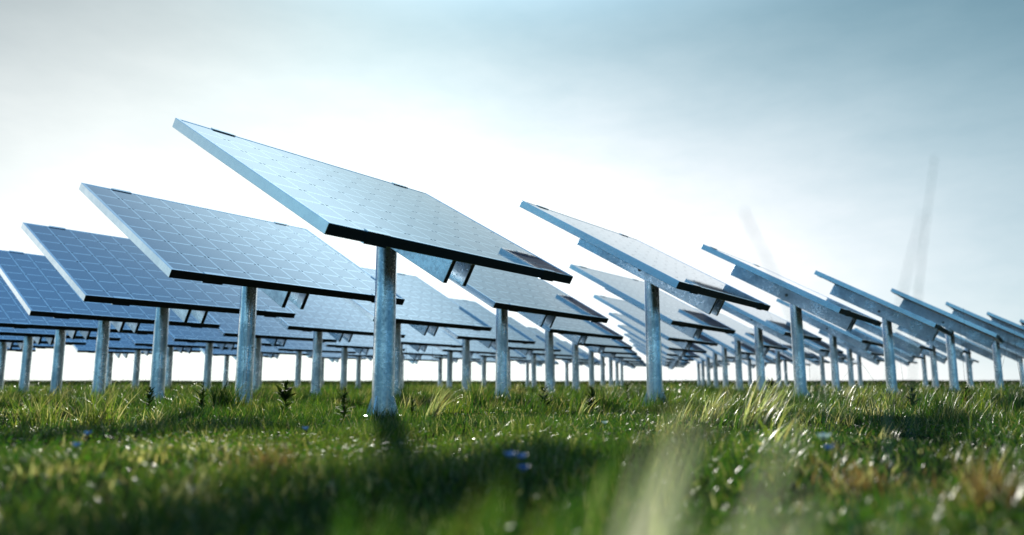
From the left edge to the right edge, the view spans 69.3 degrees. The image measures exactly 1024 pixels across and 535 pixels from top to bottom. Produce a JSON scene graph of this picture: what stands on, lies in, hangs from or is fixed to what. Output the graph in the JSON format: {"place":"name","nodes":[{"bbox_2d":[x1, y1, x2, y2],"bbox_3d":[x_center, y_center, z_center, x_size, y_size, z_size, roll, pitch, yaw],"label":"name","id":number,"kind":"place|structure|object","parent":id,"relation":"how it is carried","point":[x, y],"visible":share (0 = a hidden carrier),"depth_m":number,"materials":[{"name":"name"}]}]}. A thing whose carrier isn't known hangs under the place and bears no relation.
{"place":"outdoors","nodes":[
{"label":"outdoors","id":0,"kind":"place"},
{"bbox_2d":[0,373,1023,534],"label":"ground","id":1,"kind":"structure","parent":0,"point":[704,484],"depth_m":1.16,"materials":[{"name":"plant"}]},
{"bbox_2d":[7,343,53,348],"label":"solar panel","id":2,"kind":"object","parent":1,"relation":"on","point":[43,346],"visible":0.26,"depth_m":11.24,"materials":[{"name":"blue glass"}]},
{"bbox_2d":[2,388,76,427],"bbox_3d":[-1.789,0.518,2.761,0.332,0.166,0.277,3,-9,-19],"label":"grass tuft","id":3,"kind":"object","parent":1,"relation":"on","point":[36,415],"visible":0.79,"depth_m":2.74,"materials":[{"name":"plant"}]},
{"bbox_2d":[0,335,86,390],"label":"solar panel","id":4,"kind":"object","parent":1,"relation":"on","point":[8,341],"visible":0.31,"depth_m":9.94,"materials":[{"name":"glass"}]},
{"bbox_2d":[0,327,120,393],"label":"solar panel","id":5,"kind":"object","parent":1,"relation":"on","point":[31,335],"visible":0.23,"depth_m":8.83,"materials":[{"name":"glass"}]},
{"bbox_2d":[0,275,153,395],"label":"solar panel","id":6,"kind":"object","parent":1,"relation":"on","point":[14,313],"visible":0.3,"depth_m":7.55,"materials":[{"name":"glass"}]},
{"bbox_2d":[57,381,139,428],"bbox_3d":[-1.500,0.496,2.699,0.272,0.193,0.320,0,-9,0],"label":"grass tuft","id":7,"kind":"object","parent":1,"relation":"on","point":[106,409],"visible":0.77,"depth_m":2.68,"materials":[{"name":"plant"}]},
{"bbox_2d":[0,250,219,395],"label":"solar panel","id":8,"kind":"object","parent":1,"relation":"on","point":[38,285],"visible":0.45,"depth_m":6.46,"materials":[{"name":"blue glass"}]},
{"bbox_2d":[72,339,151,387],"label":"solar panel","id":9,"kind":"object","parent":1,"relation":"on","point":[89,346],"visible":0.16,"depth_m":13.34,"materials":[{"name":"glass"}]},
{"bbox_2d":[108,333,200,388],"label":"solar panel","id":10,"kind":"object","parent":1,"relation":"on","point":[124,343],"visible":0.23,"depth_m":12.24,"materials":[{"name":"glass"}]},
{"bbox_2d":[21,222,295,403],"bbox_3d":[-2.696,0.446,5.707,1.117,1.484,1.650,-6,-11,35],"label":"solar panel","id":11,"kind":"object","parent":1,"relation":"on","point":[99,268],"visible":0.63,"depth_m":5.48,"materials":[{"name":"blue glass"}]},
{"bbox_2d":[124,333,236,389],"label":"solar panel","id":12,"kind":"object","parent":1,"relation":"on","point":[140,340],"visible":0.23,"depth_m":11.22,"materials":[{"name":"glass"}]},
{"bbox_2d":[190,373,256,411],"bbox_3d":[-1.502,0.647,3.857,0.367,0.220,0.354,0,-9,0],"label":"grass tuft","id":13,"kind":"object","parent":1,"relation":"on","point":[227,400],"visible":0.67,"depth_m":3.83,"materials":[{"name":"plant"}]},
{"bbox_2d":[168,325,281,390],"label":"solar panel","id":14,"kind":"object","parent":1,"relation":"on","point":[209,337],"visible":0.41,"depth_m":10.06,"materials":[{"name":"blue glass"}]},
{"bbox_2d":[199,348,274,387],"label":"solar panel","id":15,"kind":"object","parent":1,"relation":"on","point":[227,354],"visible":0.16,"depth_m":14.88,"materials":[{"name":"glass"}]},
{"bbox_2d":[79,183,404,404],"bbox_3d":[-1.649,0.280,4.634,1.117,1.484,1.650,-6,-11,35],"label":"solar panel","id":16,"kind":"object","parent":1,"relation":"on","point":[279,264],"visible":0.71,"depth_m":4.51,"materials":[{"name":"blue glass"}]},
{"bbox_2d":[219,435,305,475],"bbox_3d":[-0.431,0.322,1.280,0.138,0.070,0.113,0,-9,0],"label":"grass tuft","id":17,"kind":"object","parent":1,"relation":"on","point":[263,459],"visible":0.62,"depth_m":1.26,"materials":[{"name":"plant"}]},
{"bbox_2d":[208,311,336,392],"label":"solar panel","id":18,"kind":"object","parent":1,"relation":"on","point":[272,331],"visible":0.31,"depth_m":9.15,"materials":[{"name":"blue glass"}]},
{"bbox_2d":[235,344,309,384],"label":"solar panel","id":19,"kind":"object","parent":1,"relation":"on","point":[270,352],"visible":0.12,"depth_m":13.89,"materials":[{"name":"glass"}]},
{"bbox_2d":[276,380,297,409],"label":"weed","id":20,"kind":"object","parent":1,"relation":"on","point":[286,395],"visible":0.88,"depth_m":3.59,"materials":[{"name":"green plant"}]},
{"bbox_2d":[274,340,355,387],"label":"solar panel","id":21,"kind":"object","parent":1,"relation":"on","point":[298,347],"visible":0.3,"depth_m":12.81,"materials":[{"name":"blue glass"}]},
{"bbox_2d":[306,352,366,386],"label":"solar panel","id":22,"kind":"object","parent":1,"relation":"on","point":[332,357],"visible":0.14,"depth_m":16.47,"materials":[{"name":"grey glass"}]},
{"bbox_2d":[275,294,404,395],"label":"solar panel","id":23,"kind":"object","parent":1,"relation":"on","point":[338,319],"visible":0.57,"depth_m":8.17,"materials":[{"name":"blue glass"}]},
{"bbox_2d":[335,388,352,420],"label":"weed","id":24,"kind":"object","parent":1,"relation":"on","point":[343,403],"visible":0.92,"depth_m":3.08,"materials":[{"name":"green plant"}]},
{"bbox_2d":[338,388,370,408],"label":"grass tuft","id":25,"kind":"object","parent":1,"relation":"on","point":[357,403],"visible":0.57,"depth_m":4.31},
{"bbox_2d":[322,334,404,392],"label":"solar panel","id":26,"kind":"object","parent":1,"relation":"on","point":[358,344],"visible":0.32,"depth_m":11.76,"materials":[{"name":"blue glass"}]},
{"bbox_2d":[172,118,572,417],"bbox_3d":[-0.603,0.113,3.561,1.117,1.484,1.650,-6,-11,35],"label":"solar panel","id":27,"kind":"object","parent":1,"relation":"on","point":[436,238],"visible":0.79,"depth_m":3.40,"materials":[{"name":"blue glass"}]},
{"bbox_2d":[348,349,404,389],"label":"solar panel","id":28,"kind":"object","parent":1,"relation":"on","point":[369,356],"visible":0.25,"depth_m":15.47,"materials":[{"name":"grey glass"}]},
{"bbox_2d":[343,267,491,397],"bbox_3d":[-1.126,0.679,7.206,1.117,1.484,1.650,-6,-11,35],"label":"solar panel","id":29,"kind":"object","parent":1,"relation":"on","point":[424,308],"visible":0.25,"depth_m":7.21,"materials":[{"name":"blue glass"}]},
{"bbox_2d":[403,354,437,385],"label":"solar panel","id":30,"kind":"object","parent":1,"relation":"on","point":[410,359],"visible":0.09,"depth_m":18.02,"materials":[{"name":"blue glass"}]},
{"bbox_2d":[402,345,446,384],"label":"solar panel","id":31,"kind":"object","parent":1,"relation":"on","point":[414,354],"visible":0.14,"depth_m":14.38,"materials":[{"name":"blue glass"}]},
{"bbox_2d":[400,324,461,389],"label":"solar panel","id":32,"kind":"object","parent":1,"relation":"on","point":[415,339],"visible":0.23,"depth_m":10.78,"materials":[{"name":"blue glass"}]},
{"bbox_2d":[425,383,460,419],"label":"grass tuft","id":33,"kind":"object","parent":1,"relation":"on","point":[436,410],"visible":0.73,"depth_m":3.25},
{"bbox_2d":[431,352,480,386],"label":"solar panel","id":34,"kind":"object","parent":1,"relation":"on","point":[457,356],"visible":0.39,"depth_m":16.99,"materials":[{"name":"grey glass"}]},
{"bbox_2d":[435,327,495,388],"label":"solar panel","id":35,"kind":"object","parent":1,"relation":"on","point":[476,346],"visible":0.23,"depth_m":13.37,"materials":[{"name":"blue glass"}]},
{"bbox_2d":[336,463,609,534],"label":"grass tuft","id":36,"kind":"object","parent":1,"relation":"on","point":[497,523],"visible":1,"depth_m":0.29,"materials":[{"name":"plant"}]},
{"bbox_2d":[456,375,500,407],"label":"grass tuft","id":37,"kind":"object","parent":1,"relation":"on","point":[477,394],"visible":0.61,"depth_m":4.66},
{"bbox_2d":[440,298,535,391],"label":"solar panel","id":38,"kind":"object","parent":1,"relation":"on","point":[487,339],"visible":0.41,"depth_m":9.74,"materials":[{"name":"blue glass"}]},
{"bbox_2d":[475,350,526,386],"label":"solar panel","id":39,"kind":"object","parent":1,"relation":"on","point":[515,354],"visible":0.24,"depth_m":15.95,"materials":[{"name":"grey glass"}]},
{"bbox_2d":[4,380,1019,381],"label":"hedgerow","id":40,"kind":"object","parent":1,"relation":"on","point":[494,380],"visible":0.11,"depth_m":236.19,"materials":[{"name":"green plant"}]},
{"bbox_2d":[510,350,544,386],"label":"solar panel","id":41,"kind":"object","parent":1,"relation":"on","point":[528,359],"visible":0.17,"depth_m":18.50,"materials":[{"name":"grey glass"}]},
{"bbox_2d":[449,265,608,400],"bbox_3d":[-0.079,0.512,6.135,1.117,1.484,1.650,-6,-11,35],"label":"solar panel","id":42,"kind":"object","parent":1,"relation":"on","point":[538,302],"visible":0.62,"depth_m":6.03,"materials":[{"name":"blue glass"}]},
{"bbox_2d":[508,317,560,388],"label":"solar panel","id":43,"kind":"object","parent":1,"relation":"on","point":[528,349],"visible":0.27,"depth_m":12.34,"materials":[{"name":"blue glass"}]},
{"bbox_2d":[526,355,558,386],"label":"solar panel","id":44,"kind":"object","parent":1,"relation":"on","point":[538,364],"visible":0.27,"depth_m":21.07,"materials":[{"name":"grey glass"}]},
{"bbox_2d":[527,327,571,387],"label":"solar panel","id":45,"kind":"object","parent":1,"relation":"on","point":[565,352],"visible":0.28,"depth_m":14.90,"materials":[{"name":"grey glass"}]},
{"bbox_2d":[553,335,588,387],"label":"solar panel","id":46,"kind":"object","parent":1,"relation":"on","point":[582,357],"visible":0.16,"depth_m":17.60,"materials":[{"name":"blue glass"}]},
{"bbox_2d":[562,340,598,386],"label":"solar panel","id":47,"kind":"object","parent":1,"relation":"on","point":[567,368],"visible":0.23,"depth_m":20.03,"materials":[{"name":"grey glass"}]},
{"bbox_2d":[541,317,623,392],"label":"solar panel","id":48,"kind":"object","parent":1,"relation":"on","point":[577,331],"visible":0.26,"depth_m":8.61,"materials":[{"name":"blue glass"}]},
{"bbox_2d":[560,334,632,391],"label":"solar panel","id":49,"kind":"object","parent":1,"relation":"on","point":[596,344],"visible":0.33,"depth_m":11.19,"materials":[{"name":"blue glass"}]},
{"bbox_2d":[588,380,633,409],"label":"grass tuft","id":50,"kind":"object","parent":1,"relation":"on","point":[610,396],"visible":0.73,"depth_m":4.67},
{"bbox_2d":[585,346,637,386],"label":"solar panel","id":51,"kind":"object","parent":1,"relation":"on","point":[610,353],"visible":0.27,"depth_m":13.77,"materials":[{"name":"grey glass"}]},
{"bbox_2d":[599,353,641,386],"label":"solar panel","id":52,"kind":"object","parent":1,"relation":"on","point":[619,357],"visible":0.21,"depth_m":16.36,"materials":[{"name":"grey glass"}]},
{"bbox_2d":[609,358,643,386],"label":"solar panel","id":53,"kind":"object","parent":1,"relation":"on","point":[624,361],"visible":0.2,"depth_m":18.93,"materials":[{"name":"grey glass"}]},
{"bbox_2d":[615,361,645,386],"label":"solar panel","id":54,"kind":"object","parent":1,"relation":"on","point":[630,364],"visible":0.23,"depth_m":21.51,"materials":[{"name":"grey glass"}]},
{"bbox_2d":[519,200,770,406],"bbox_3d":[0.965,0.346,5.062,1.117,1.484,1.650,-6,-11,35],"label":"solar panel","id":55,"kind":"object","parent":1,"relation":"on","point":[654,269],"visible":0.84,"depth_m":4.95,"materials":[{"name":"blue glass"}]},
{"bbox_2d":[569,264,735,395],"bbox_3d":[1.487,0.745,7.636,1.117,1.484,1.650,-6,-11,35],"label":"solar panel","id":56,"kind":"object","parent":1,"relation":"on","point":[686,319],"visible":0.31,"depth_m":7.44,"materials":[{"name":"blue glass"}]},
{"bbox_2d":[593,294,717,389],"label":"solar panel","id":57,"kind":"object","parent":1,"relation":"on","point":[668,332],"visible":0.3,"depth_m":9.93,"materials":[{"name":"blue glass"}]},
{"bbox_2d":[608,312,706,383],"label":"solar panel","id":58,"kind":"object","parent":1,"relation":"on","point":[665,343],"visible":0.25,"depth_m":12.44,"materials":[{"name":"blue glass"}]},
{"bbox_2d":[617,324,699,360],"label":"solar panel","id":59,"kind":"object","parent":1,"relation":"on","point":[641,337],"visible":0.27,"depth_m":15.04,"materials":[{"name":"blue glass"}]},
{"bbox_2d":[624,333,693,363],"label":"solar panel","id":60,"kind":"object","parent":1,"relation":"on","point":[643,344],"visible":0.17,"depth_m":17.61,"materials":[{"name":"blue glass"}]},
{"bbox_2d":[629,339,689,365],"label":"solar panel","id":61,"kind":"object","parent":1,"relation":"on","point":[663,359],"visible":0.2,"depth_m":20.18,"materials":[{"name":"blue glass"}]},
{"bbox_2d":[591,395,740,534],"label":"grass tuft","id":62,"kind":"object","parent":1,"relation":"on","point":[674,514],"visible":0.81,"depth_m":0.42,"materials":[{"name":"plant"}]},
{"bbox_2d":[692,358,721,385],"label":"solar panel","id":63,"kind":"object","parent":1,"relation":"on","point":[698,360],"visible":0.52,"depth_m":24.49,"materials":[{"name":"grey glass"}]},
{"bbox_2d":[693,352,729,385],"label":"solar panel","id":64,"kind":"object","parent":1,"relation":"on","point":[702,357],"visible":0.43,"depth_m":21.91,"materials":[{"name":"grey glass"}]},
{"bbox_2d":[694,343,733,387],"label":"solar panel","id":65,"kind":"object","parent":1,"relation":"on","point":[709,354],"visible":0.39,"depth_m":19.34,"materials":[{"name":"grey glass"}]},
{"bbox_2d":[690,385,742,423],"bbox_3d":[0.793,0.513,2.830,0.225,0.166,0.198,0,-9,0],"label":"grass tuft","id":66,"kind":"object","parent":1,"relation":"on","point":[716,414],"visible":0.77,"depth_m":2.83,"materials":[{"name":"plant"}]},
{"bbox_2d":[623,409,826,534],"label":"grass tuft","id":67,"kind":"object","parent":1,"relation":"on","point":[654,520],"visible":1,"depth_m":0.20,"materials":[{"name":"plant"}]},
{"bbox_2d":[700,344,750,387],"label":"solar panel","id":68,"kind":"object","parent":1,"relation":"on","point":[716,350],"visible":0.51,"depth_m":16.75,"materials":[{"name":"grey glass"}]},
{"bbox_2d":[701,330,765,389],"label":"solar panel","id":69,"kind":"object","parent":1,"relation":"on","point":[724,341],"visible":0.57,"depth_m":14.18,"materials":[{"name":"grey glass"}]},
{"bbox_2d":[695,308,787,389],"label":"solar panel","id":70,"kind":"object","parent":1,"relation":"on","point":[744,334],"visible":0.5,"depth_m":11.66,"materials":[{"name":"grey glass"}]},
{"bbox_2d":[747,355,775,385],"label":"solar panel","id":71,"kind":"object","parent":1,"relation":"on","point":[766,360],"visible":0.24,"depth_m":20.86,"materials":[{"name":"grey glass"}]},
{"bbox_2d":[734,375,798,430],"bbox_3d":[0.909,0.456,2.530,0.294,0.216,0.233,-3,-9,21],"label":"grass tuft","id":72,"kind":"object","parent":1,"relation":"on","point":[759,412],"visible":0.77,"depth_m":2.49,"materials":[{"name":"plant"}]},
{"bbox_2d":[721,301,821,391],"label":"solar panel","id":73,"kind":"object","parent":1,"relation":"on","point":[760,320],"visible":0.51,"depth_m":9.05,"materials":[{"name":"grey glass"}]},
{"bbox_2d":[757,402,790,440],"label":"grass tuft","id":74,"kind":"object","parent":1,"relation":"on","point":[765,429],"visible":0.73,"depth_m":1.90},
{"bbox_2d":[764,348,792,362],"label":"solar panel","id":75,"kind":"object","parent":1,"relation":"on","point":[770,354],"visible":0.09,"depth_m":18.22,"materials":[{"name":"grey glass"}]},
{"bbox_2d":[751,328,814,386],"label":"solar panel","id":76,"kind":"object","parent":1,"relation":"on","point":[788,352],"visible":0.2,"depth_m":15.75,"materials":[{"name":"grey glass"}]},
{"bbox_2d":[701,244,881,397],"bbox_3d":[2.530,0.579,6.565,1.117,1.484,1.650,-7,-11,35],"label":"solar panel","id":77,"kind":"object","parent":1,"relation":"on","point":[799,297],"visible":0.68,"depth_m":6.47,"materials":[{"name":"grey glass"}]},
{"bbox_2d":[766,402,819,445],"bbox_3d":[0.661,0.365,1.741,0.098,0.114,0.144,-8,-12,42],"label":"grass tuft","id":78,"kind":"object","parent":1,"relation":"on","point":[794,432],"visible":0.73,"depth_m":1.75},
{"bbox_2d":[742,210,857,534],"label":"grass stalk","id":79,"kind":"object","parent":1,"relation":"on","point":[839,456],"depth_m":0.56,"materials":[{"name":"green plant"}]},
{"bbox_2d":[695,483,942,534],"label":"grass tuft","id":80,"kind":"object","parent":1,"relation":"on","point":[703,520],"visible":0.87,"depth_m":0.23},
{"bbox_2d":[804,339,843,356],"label":"solar panel","id":81,"kind":"object","parent":1,"relation":"on","point":[821,348],"visible":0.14,"depth_m":12.93,"materials":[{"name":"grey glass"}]},
{"bbox_2d":[776,298,882,391],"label":"solar panel","id":82,"kind":"object","parent":1,"relation":"on","point":[860,340],"visible":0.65,"depth_m":10.54,"materials":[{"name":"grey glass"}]},
{"bbox_2d":[723,510,946,534],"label":"grass tuft","id":83,"kind":"object","parent":1,"relation":"on","point":[812,526],"visible":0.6,"depth_m":0.49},
{"bbox_2d":[819,352,853,387],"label":"solar panel","id":84,"kind":"object","parent":1,"relation":"on","point":[842,357],"visible":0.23,"depth_m":17.21,"materials":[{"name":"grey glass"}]},
{"bbox_2d":[810,324,883,387],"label":"solar panel","id":85,"kind":"object","parent":1,"relation":"on","point":[872,353],"visible":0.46,"depth_m":14.65,"materials":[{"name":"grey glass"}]},
{"bbox_2d":[837,343,884,386],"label":"solar panel","id":86,"kind":"object","parent":1,"relation":"on","point":[877,360],"visible":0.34,"depth_m":18.72,"materials":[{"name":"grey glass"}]},
{"bbox_2d":[820,456,909,498],"bbox_3d":[0.527,0.312,1.111,0.134,0.065,0.144,-4,-10,26],"label":"grass tuft","id":87,"kind":"object","parent":1,"relation":"on","point":[865,485],"visible":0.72,"depth_m":1.11,"materials":[{"name":"plant"}]},
{"bbox_2d":[845,379,887,406],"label":"grass tuft","id":88,"kind":"object","parent":1,"relation":"on","point":[862,398],"visible":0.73,"depth_m":4.67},
{"bbox_2d":[814,270,953,396],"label":"solar panel","id":89,"kind":"object","parent":1,"relation":"on","point":[886,311],"visible":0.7,"depth_m":8.00,"materials":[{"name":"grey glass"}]},
{"bbox_2d":[854,328,923,361],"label":"solar panel","id":90,"kind":"object","parent":1,"relation":"on","point":[906,354],"visible":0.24,"depth_m":15.96,"materials":[{"name":"grey glass"}]},
{"bbox_2d":[872,383,910,411],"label":"grass tuft","id":91,"kind":"object","parent":1,"relation":"on","point":[896,403],"visible":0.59,"depth_m":3.84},
{"bbox_2d":[854,319,933,354],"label":"solar panel","id":92,"kind":"object","parent":1,"relation":"on","point":[903,341],"visible":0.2,"depth_m":12.01,"materials":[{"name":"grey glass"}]},
{"bbox_2d":[870,345,917,365],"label":"solar panel","id":93,"kind":"object","parent":1,"relation":"on","point":[901,359],"visible":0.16,"depth_m":20.03,"materials":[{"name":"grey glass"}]},
{"bbox_2d":[886,213,922,534],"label":"grass stalk","id":94,"kind":"object","parent":1,"relation":"on","point":[891,505],"depth_m":0.59,"materials":[{"name":"green plant"}]},
{"bbox_2d":[910,158,934,534],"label":"grass stalk","id":95,"kind":"object","parent":1,"relation":"on","point":[914,326],"depth_m":0.68,"materials":[{"name":"green plant"}]},
{"bbox_2d":[897,326,970,388],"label":"solar panel","id":96,"kind":"object","parent":1,"relation":"on","point":[937,342],"visible":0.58,"depth_m":13.58,"materials":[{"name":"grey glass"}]},
{"bbox_2d":[921,349,946,386],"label":"solar panel","id":97,"kind":"object","parent":1,"relation":"on","point":[941,358],"visible":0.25,"depth_m":17.64,"materials":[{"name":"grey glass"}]},
{"bbox_2d":[916,391,962,415],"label":"grass tuft","id":98,"kind":"object","parent":1,"relation":"on","point":[941,404],"visible":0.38,"depth_m":3.27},
{"bbox_2d":[891,288,1004,392],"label":"solar panel","id":99,"kind":"object","parent":1,"relation":"on","point":[968,329],"visible":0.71,"depth_m":9.49,"materials":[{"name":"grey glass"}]},
{"bbox_2d":[937,331,1001,387],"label":"solar panel","id":100,"kind":"object","parent":1,"relation":"on","point":[968,345],"visible":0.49,"depth_m":15.06,"materials":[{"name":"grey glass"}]},
{"bbox_2d":[942,445,1023,523],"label":"grass tuft","id":101,"kind":"object","parent":1,"relation":"on","point":[998,492],"visible":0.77,"depth_m":0.89,"materials":[{"name":"plant"}]},
{"bbox_2d":[945,302,1023,389],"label":"solar panel","id":102,"kind":"object","parent":1,"relation":"on","point":[1004,332],"visible":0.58,"depth_m":10.99,"materials":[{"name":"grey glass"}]},
{"bbox_2d":[966,337,1023,362],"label":"solar panel","id":103,"kind":"object","parent":1,"relation":"on","point":[1010,354],"visible":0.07,"depth_m":16.45,"materials":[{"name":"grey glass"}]},
{"bbox_2d":[972,378,1020,403],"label":"grass tuft","id":104,"kind":"object","parent":1,"relation":"on","point":[992,396],"visible":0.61,"depth_m":5.37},
{"bbox_2d":[986,312,1023,334],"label":"solar panel","id":105,"kind":"object","parent":1,"relation":"on","point":[1007,323],"visible":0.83,"depth_m":12.61,"materials":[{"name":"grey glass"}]},
{"bbox_2d":[1000,341,1023,385],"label":"solar panel","id":106,"kind":"object","parent":1,"relation":"on","point":[1017,350],"visible":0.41,"depth_m":18.12,"materials":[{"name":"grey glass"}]},
{"bbox_2d":[0,410,1023,534],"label":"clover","id":107,"kind":"object","parent":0,"point":[849,525],"visible":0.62,"depth_m":1.54,"materials":[{"name":"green plant"}]},
{"bbox_2d":[0,0,1023,380],"label":"sky","id":108,"kind":"structure","parent":0,"point":[655,123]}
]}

